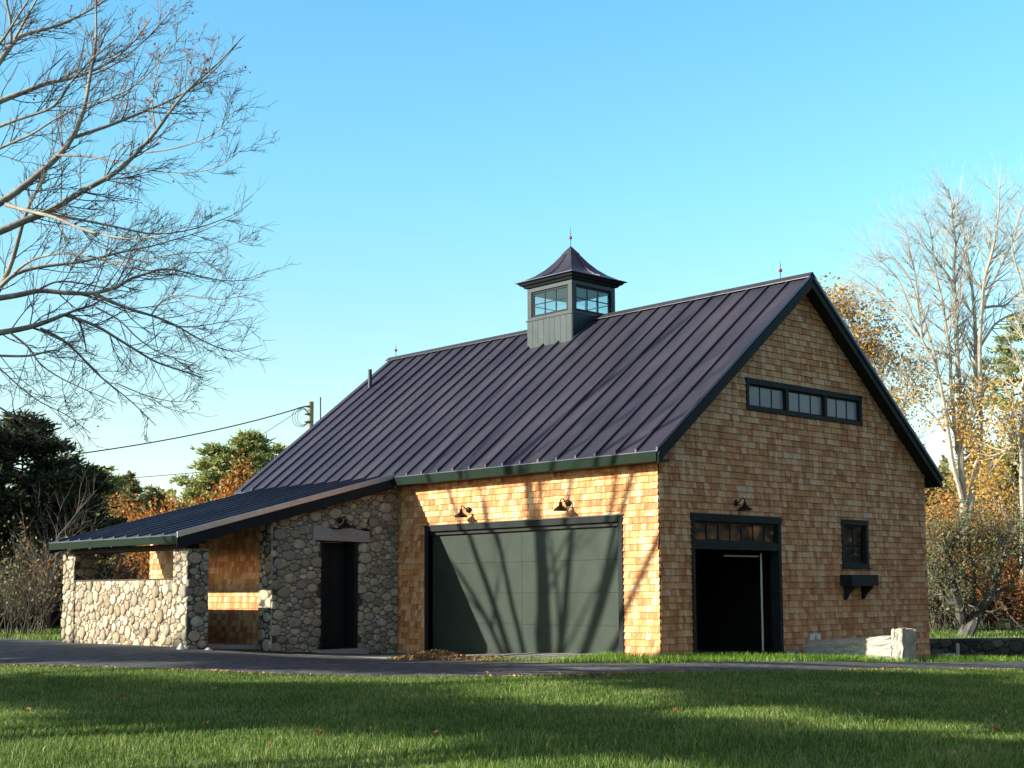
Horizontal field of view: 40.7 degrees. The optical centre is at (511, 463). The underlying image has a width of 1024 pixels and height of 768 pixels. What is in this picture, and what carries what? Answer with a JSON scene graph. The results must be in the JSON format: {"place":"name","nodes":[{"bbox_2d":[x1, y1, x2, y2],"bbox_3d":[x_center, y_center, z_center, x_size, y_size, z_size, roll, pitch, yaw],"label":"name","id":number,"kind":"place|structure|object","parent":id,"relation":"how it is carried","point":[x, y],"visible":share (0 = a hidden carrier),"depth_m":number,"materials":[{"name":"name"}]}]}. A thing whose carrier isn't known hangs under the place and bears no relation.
{"place":"outdoors","nodes":[
{"label":"outdoors","id":0,"kind":"place"},
{"bbox_2d":[0,625,62,640],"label":"woodland grass","id":1,"kind":"structure","parent":0,"point":[52,633],"depth_m":34.79,"materials":[{"name":"green plant"}]},
{"bbox_2d":[6,466,262,485],"bbox_3d":[-16.303,0.406,61.639,14.840,1.404,0.774,1,-5,-15],"label":"overhead wire","id":2,"kind":"object","parent":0,"point":[186,473],"visible":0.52,"depth_m":61.82,"materials":[{"name":"brown metal"}]},
{"bbox_2d":[298,653,614,662],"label":"apron pavement","id":3,"kind":"structure","parent":0,"point":[525,655],"depth_m":25.91,"materials":[{"name":"concrete"}]},
{"bbox_2d":[387,649,532,660],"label":"leaf litter","id":4,"kind":"object","parent":3,"relation":"on","point":[436,654],"visible":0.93,"depth_m":25.41,"materials":[{"name":"brown plant"}]},
{"bbox_2d":[0,638,1023,676],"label":"driveway","id":5,"kind":"structure","parent":0,"point":[32,652],"depth_m":23.15,"materials":[{"name":"grey asphalt"}]},
{"bbox_2d":[177,643,185,649],"bbox_3d":[-6.130,3.410,25.591,0.177,0.163,0.175,5,-7,-43],"label":"marker stone","id":6,"kind":"object","parent":5,"relation":"on","point":[180,647],"visible":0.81,"depth_m":25.55,"materials":[{"name":"white stone"}]},
{"bbox_2d":[0,663,1023,676],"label":"leaf litter","id":7,"kind":"object","parent":5,"relation":"on","point":[513,675],"visible":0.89,"depth_m":21.41,"materials":[{"name":"brown plant"}]},
{"bbox_2d":[0,618,1023,767],"bbox_3d":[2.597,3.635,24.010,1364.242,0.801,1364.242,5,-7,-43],"label":"ground","id":8,"kind":"structure","parent":0,"point":[286,652],"depth_m":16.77,"materials":[{"name":"green plant"}]},
{"bbox_2d":[0,512,57,637],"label":"bush","id":9,"kind":"object","parent":8,"relation":"on","point":[16,592],"visible":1,"depth_m":35.25,"materials":[{"name":"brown plant"}]},
{"bbox_2d":[0,531,61,633],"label":"bush","id":10,"kind":"object","parent":8,"relation":"on","point":[7,630],"visible":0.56,"depth_m":37.17,"materials":[{"name":"plant"}]},
{"bbox_2d":[0,442,67,629],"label":"spruce tree","id":11,"kind":"object","parent":8,"relation":"on","point":[8,477],"visible":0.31,"depth_m":41.77,"materials":[{"name":"green plant"}]},
{"bbox_2d":[0,517,101,630],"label":"bush","id":12,"kind":"object","parent":8,"relation":"on","point":[45,570],"visible":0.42,"depth_m":39.09,"materials":[{"name":"orange plant"}]},
{"bbox_2d":[0,459,116,629],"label":"dead tree","id":13,"kind":"object","parent":8,"relation":"on","point":[48,625],"visible":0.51,"depth_m":40.74,"materials":[{"name":"brown plant"}]},
{"bbox_2d":[0,407,128,614],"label":"spruce tree","id":14,"kind":"object","parent":8,"relation":"on","point":[26,445],"visible":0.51,"depth_m":43.49,"materials":[{"name":"green plant"}]},
{"bbox_2d":[2,452,137,622],"bbox_3d":[-15.231,2.621,47.197,4.924,6.257,5.408,5,-7,-43],"label":"spruce tree","id":15,"kind":"object","parent":8,"relation":"on","point":[104,487],"visible":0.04,"depth_m":47.16,"materials":[{"name":"green plant"}]},
{"bbox_2d":[0,518,144,633],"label":"bush","id":16,"kind":"object","parent":8,"relation":"on","point":[57,601],"visible":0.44,"depth_m":37.88,"materials":[{"name":"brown plant"}]},
{"bbox_2d":[58,546,146,596],"bbox_3d":[-14.274,3.566,45.992,5.016,3.861,3.580,5,-7,-43],"label":"bush","id":17,"kind":"object","parent":8,"relation":"on","point":[104,559],"visible":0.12,"depth_m":46.15,"materials":[{"name":"brown plant"}]},
{"bbox_2d":[92,465,137,566],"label":"pine tree","id":18,"kind":"object","parent":8,"relation":"on","point":[115,490],"visible":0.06,"depth_m":72.34,"materials":[{"name":"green plant"}]},
{"bbox_2d":[85,546,149,579],"bbox_3d":[-12.594,3.335,44.899,4.375,4.094,3.379,-1,-5,5],"label":"bush","id":19,"kind":"object","parent":8,"relation":"on","point":[96,574],"visible":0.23,"depth_m":44.37,"materials":[{"name":"orange plant"}]},
{"bbox_2d":[94,504,149,578],"bbox_3d":[-13.044,3.418,46.075,3.002,4.161,3.598,-1,-5,2],"label":"bush","id":20,"kind":"object","parent":8,"relation":"on","point":[133,575],"visible":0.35,"depth_m":46.30,"materials":[{"name":"orange plant"}]},
{"bbox_2d":[102,553,146,579],"bbox_3d":[-16.985,4.475,58.178,3.728,4.612,2.964,0,-5,-9],"label":"oak tree","id":21,"kind":"object","parent":8,"relation":"on","point":[124,562],"visible":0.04,"depth_m":58.34,"materials":[{"name":"orange plant"}]},
{"bbox_2d":[96,473,158,574],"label":"pine tree","id":22,"kind":"object","parent":8,"relation":"on","point":[122,483],"visible":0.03,"depth_m":78.50,"materials":[{"name":"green plant"}]},
{"bbox_2d":[110,470,147,578],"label":"spruce tree","id":23,"kind":"object","parent":8,"relation":"on","point":[132,483],"visible":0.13,"depth_m":70.13,"materials":[{"name":"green plant"}]},
{"bbox_2d":[0,0,295,459],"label":"maple tree","id":24,"kind":"object","parent":8,"relation":"on","point":[42,213],"visible":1,"depth_m":18.52,"materials":[{"name":"brown plant"}]},
{"bbox_2d":[135,484,178,514],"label":"pine tree","id":25,"kind":"object","parent":8,"relation":"on","point":[158,494],"visible":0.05,"depth_m":80.17,"materials":[{"name":"green plant"}]},
{"bbox_2d":[169,496,189,508],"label":"pine tree","id":26,"kind":"object","parent":8,"relation":"on","point":[184,501],"visible":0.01,"depth_m":86.12,"materials":[{"name":"green plant"}]},
{"bbox_2d":[106,437,258,578],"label":"oak tree","id":27,"kind":"object","parent":8,"relation":"on","point":[224,493],"visible":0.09,"depth_m":66.30,"materials":[{"name":"orange plant"}]},
{"bbox_2d":[160,487,204,504],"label":"distant woods","id":28,"kind":"object","parent":8,"relation":"on","point":[172,492],"depth_m":106.52,"materials":[{"name":"green plant"}]},
{"bbox_2d":[159,441,258,513],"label":"pine tree","id":29,"kind":"object","parent":8,"relation":"on","point":[224,457],"visible":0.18,"depth_m":82.03,"materials":[{"name":"green plant"}]},
{"bbox_2d":[178,428,276,504],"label":"pine tree","id":30,"kind":"object","parent":8,"relation":"on","point":[258,448],"visible":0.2,"depth_m":84.25,"materials":[{"name":"green plant"}]},
{"bbox_2d":[266,442,288,458],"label":"pine tree","id":31,"kind":"object","parent":8,"relation":"on","point":[278,448],"visible":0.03,"depth_m":90.62,"materials":[{"name":"green plant"}]},
{"bbox_2d":[292,401,316,428],"bbox_3d":[-9.078,2.174,61.641,1.245,9.944,1.438,5,-7,-43],"label":"utility pole","id":32,"kind":"object","parent":8,"relation":"on","point":[310,412],"visible":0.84,"depth_m":61.90,"materials":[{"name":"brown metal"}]},
{"bbox_2d":[27,406,303,460],"bbox_3d":[-15.142,-1.248,57.858,14.235,3.373,0.394,3,-6,-33],"label":"overhead wire","id":33,"kind":"object","parent":32,"relation":"attached to","point":[188,435],"visible":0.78,"depth_m":58.56,"materials":[{"name":"brown metal"}]},
{"bbox_2d":[49,246,942,657],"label":"barn","id":34,"kind":"structure","parent":8,"relation":"on","point":[651,442],"depth_m":27.89,"materials":[{"name":"brown wood"}]},
{"bbox_2d":[320,541,356,648],"bbox_3d":[-3.705,2.709,28.520,0.950,2.180,0.410,5,-7,-43],"label":"entry door","id":35,"kind":"structure","parent":34,"relation":"in","point":[338,585],"depth_m":28.70,"materials":[{"name":"black wood"}]},
{"bbox_2d":[337,516,351,527],"bbox_3d":[-3.427,1.193,28.288,0.288,0.238,0.346,5,-7,-43],"label":"wall lamp","id":36,"kind":"object","parent":34,"relation":"attached to","point":[345,524],"visible":1,"depth_m":28.25,"materials":[{"name":"brown metal"}]},
{"bbox_2d":[454,505,470,516],"bbox_3d":[-1.004,0.959,27.764,0.346,0.238,0.288,5,-7,-43],"label":"wall lamp","id":37,"kind":"object","parent":34,"relation":"attached to","point":[461,513],"visible":1,"depth_m":27.70,"materials":[{"name":"brown metal"}]},
{"bbox_2d":[433,526,618,654],"bbox_3d":[0.212,2.525,26.851,0.075,2.435,5.310,5,-7,-43],"label":"garage door","id":38,"kind":"structure","parent":34,"relation":"in","point":[551,590],"depth_m":26.71,"materials":[{"name":"paint"}]},
{"bbox_2d":[553,498,569,510],"bbox_3d":[0.924,0.761,25.729,0.346,0.238,0.288,5,-7,-43],"label":"wall lamp","id":39,"kind":"object","parent":34,"relation":"attached to","point":[560,507],"visible":1,"depth_m":25.69,"materials":[{"name":"brown metal"}]},
{"bbox_2d":[690,512,783,654],"bbox_3d":[4.099,2.389,25.733,2.755,2.855,0.378,5,-7,-43],"label":"open doorway","id":40,"kind":"structure","parent":34,"relation":"in","point":[713,531],"depth_m":26.03,"materials":[{"name":"wood"}]},
{"bbox_2d":[734,498,751,510],"bbox_3d":[4.294,0.750,25.610,0.288,0.238,0.346,5,-7,-43],"label":"wall lamp","id":41,"kind":"object","parent":34,"relation":"attached to","point":[744,507],"visible":1,"depth_m":25.57,"materials":[{"name":"brown metal"}]},
{"bbox_2d":[745,377,862,425],"bbox_3d":[5.866,-1.213,27.573,3.993,0.624,0.110,5,-7,-43],"label":"window","id":42,"kind":"structure","parent":34,"relation":"in","point":[766,396],"depth_m":27.51,"materials":[{"name":"metal"}]},
{"bbox_2d":[810,634,814,639],"bbox_3d":[5.897,3.405,27.100,0.140,0.120,0.050,5,-7,-43],"label":"outlet cover","id":43,"kind":"object","parent":34,"relation":"attached to","point":[812,636],"visible":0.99,"depth_m":27.06,"materials":[{"name":"white metal"}]},
{"bbox_2d":[815,634,820,639],"bbox_3d":[6.043,3.416,27.237,0.140,0.120,0.050,5,-7,-43],"label":"outlet cover","id":44,"kind":"object","parent":34,"relation":"attached to","point":[818,637],"visible":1,"depth_m":27.20,"materials":[{"name":"white metal"}]},
{"bbox_2d":[840,519,871,568],"bbox_3d":[7.044,1.662,28.420,1.030,1.009,0.155,5,-7,-43],"label":"window","id":45,"kind":"structure","parent":34,"relation":"in","point":[852,530],"depth_m":28.48,"materials":[{"name":"glass"}]},
{"bbox_2d":[840,575,878,599],"bbox_3d":[7.084,2.520,28.151,0.980,0.500,0.281,5,-7,-43],"label":"window box","id":46,"kind":"object","parent":34,"relation":"attached to","point":[866,583],"visible":1,"depth_m":27.96,"materials":[{"name":"black wood"}]},
{"bbox_2d":[474,650,1023,662],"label":"verge grass","id":47,"kind":"structure","parent":8,"relation":"on","point":[727,656],"depth_m":23.97,"materials":[{"name":"green plant"}]},
{"bbox_2d":[785,650,799,654],"bbox_3d":[5.375,3.640,26.463,0.183,0.157,0.259,5,-7,-43],"label":"stone","id":48,"kind":"object","parent":8,"relation":"on","point":[796,652],"visible":0.55,"depth_m":26.41,"materials":[{"name":"grey stone"}]},
{"bbox_2d":[802,635,891,659],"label":"granite block","id":49,"kind":"structure","parent":8,"relation":"on","point":[876,646],"depth_m":25.66,"materials":[{"name":"white stone"}]},
{"bbox_2d":[819,268,948,438],"bbox_3d":[16.541,-0.678,63.457,8.087,16.685,3.937,0,-5,-5],"label":"oak tree","id":50,"kind":"object","parent":8,"relation":"on","point":[873,347],"visible":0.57,"depth_m":63.65,"materials":[{"name":"orange plant"}]},
{"bbox_2d":[891,627,916,660],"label":"granite block","id":51,"kind":"structure","parent":8,"relation":"on","point":[903,642],"depth_m":25.00,"materials":[{"name":"white stone"}]},
{"bbox_2d":[821,150,1023,619],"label":"ash tree","id":52,"kind":"object","parent":8,"relation":"on","point":[979,340],"visible":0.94,"depth_m":57.90,"materials":[{"name":"grey plant"}]},
{"bbox_2d":[915,431,944,619],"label":"spruce tree","id":53,"kind":"object","parent":8,"relation":"on","point":[927,494],"visible":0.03,"depth_m":71.85,"materials":[{"name":"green plant"}]},
{"bbox_2d":[942,653,957,657],"bbox_3d":[8.870,3.911,27.968,0.197,0.157,0.279,5,-7,-43],"label":"stone","id":54,"kind":"object","parent":8,"relation":"on","point":[949,654],"visible":0.36,"depth_m":27.91,"materials":[{"name":"grey stone"}]},
{"bbox_2d":[927,560,986,632],"bbox_3d":[16.757,5.097,55.175,4.485,3.322,4.630,-2,-5,13],"label":"bush","id":55,"kind":"object","parent":8,"relation":"on","point":[932,602],"visible":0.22,"depth_m":54.35,"materials":[{"name":"green plant"}]},
{"bbox_2d":[956,643,959,656],"bbox_3d":[10.171,4.350,31.502,0.060,0.487,0.060,5,-7,-43],"label":"wooden stake","id":56,"kind":"object","parent":8,"relation":"on","point":[957,649],"visible":0.5,"depth_m":31.49,"materials":[{"name":"grey wood"}]},
{"bbox_2d":[928,542,1009,627],"bbox_3d":[20.385,4.994,62.159,6.808,4.832,5.312,5,-7,-43],"label":"bush","id":57,"kind":"object","parent":8,"relation":"on","point":[955,618],"visible":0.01,"depth_m":61.46,"materials":[{"name":"orange plant"}]},
{"bbox_2d":[925,437,1016,624],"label":"oak tree","id":58,"kind":"object","parent":8,"relation":"on","point":[938,504],"visible":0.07,"depth_m":65.38,"materials":[{"name":"orange plant"}]},
{"bbox_2d":[924,482,1020,628],"bbox_3d":[17.931,3.783,56.711,6.877,6.111,4.674,2,-6,-26],"label":"maple tree","id":59,"kind":"object","parent":8,"relation":"on","point":[927,522],"visible":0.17,"depth_m":56.46,"materials":[{"name":"orange plant"}]},
{"bbox_2d":[928,552,1018,630],"bbox_3d":[18.100,5.293,57.035,5.033,3.260,4.971,5,-7,-43],"label":"bush","id":60,"kind":"object","parent":8,"relation":"on","point":[947,620],"visible":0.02,"depth_m":56.77,"materials":[{"name":"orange plant"}]},
{"bbox_2d":[929,437,1018,502],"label":"distant woods","id":61,"kind":"object","parent":8,"relation":"on","point":[946,461],"visible":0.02,"depth_m":86.05,"materials":[{"name":"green plant"}]},
{"bbox_2d":[928,471,1019,577],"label":"distant woods","id":62,"kind":"object","parent":8,"relation":"on","point":[944,496],"visible":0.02,"depth_m":76.91,"materials":[{"name":"orange plant"}]},
{"bbox_2d":[925,484,1023,636],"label":"apple tree","id":63,"kind":"object","parent":8,"relation":"on","point":[953,580],"visible":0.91,"depth_m":49.81,"materials":[{"name":"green plant"}]},
{"bbox_2d":[927,417,1021,626],"bbox_3d":[23.125,2.373,61.388,9.968,9.916,6.932,0,-5,-7],"label":"oak tree","id":64,"kind":"object","parent":8,"relation":"on","point":[998,492],"visible":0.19,"depth_m":61.36,"materials":[{"name":"orange plant"}]},
{"bbox_2d":[929,638,1023,657],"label":"dry stone wall","id":65,"kind":"structure","parent":8,"relation":"on","point":[988,646],"depth_m":32.95,"materials":[{"name":"grey stone"}]},
{"bbox_2d":[929,627,1023,659],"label":"field grass","id":66,"kind":"structure","parent":8,"relation":"on","point":[987,633],"depth_m":50.92,"materials":[{"name":"green plant"}]},
{"bbox_2d":[949,445,1004,622],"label":"spruce tree","id":67,"kind":"object","parent":8,"relation":"on","point":[977,497],"visible":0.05,"depth_m":72.56,"materials":[{"name":"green plant"}]},
{"bbox_2d":[943,487,1019,628],"bbox_3d":[21.130,3.808,59.130,5.361,6.549,3.765,-2,-6,19],"label":"maple tree","id":68,"kind":"object","parent":8,"relation":"on","point":[1017,567],"visible":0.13,"depth_m":59.11,"materials":[{"name":"orange plant"}]},
{"bbox_2d":[940,180,1023,629],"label":"ash tree","id":69,"kind":"object","parent":8,"relation":"on","point":[1012,427],"visible":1,"depth_m":55.98,"materials":[{"name":"yellow plant"}]},
{"bbox_2d":[944,563,1023,630],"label":"bush","id":70,"kind":"object","parent":8,"relation":"on","point":[985,621],"visible":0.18,"depth_m":54.91,"materials":[{"name":"orange plant"}]},
{"bbox_2d":[964,560,1023,631],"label":"bush","id":71,"kind":"object","parent":8,"relation":"on","point":[1018,595],"visible":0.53,"depth_m":54.61,"materials":[{"name":"orange plant"}]},
{"bbox_2d":[965,314,1023,545],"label":"pine tree","id":72,"kind":"object","parent":8,"relation":"on","point":[1007,351],"visible":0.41,"depth_m":74.66,"materials":[{"name":"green plant"}]},
{"bbox_2d":[0,0,1023,506],"label":"sky","id":73,"kind":"structure","parent":0,"point":[430,159],"materials":[{"name":"blue"}]}
]}

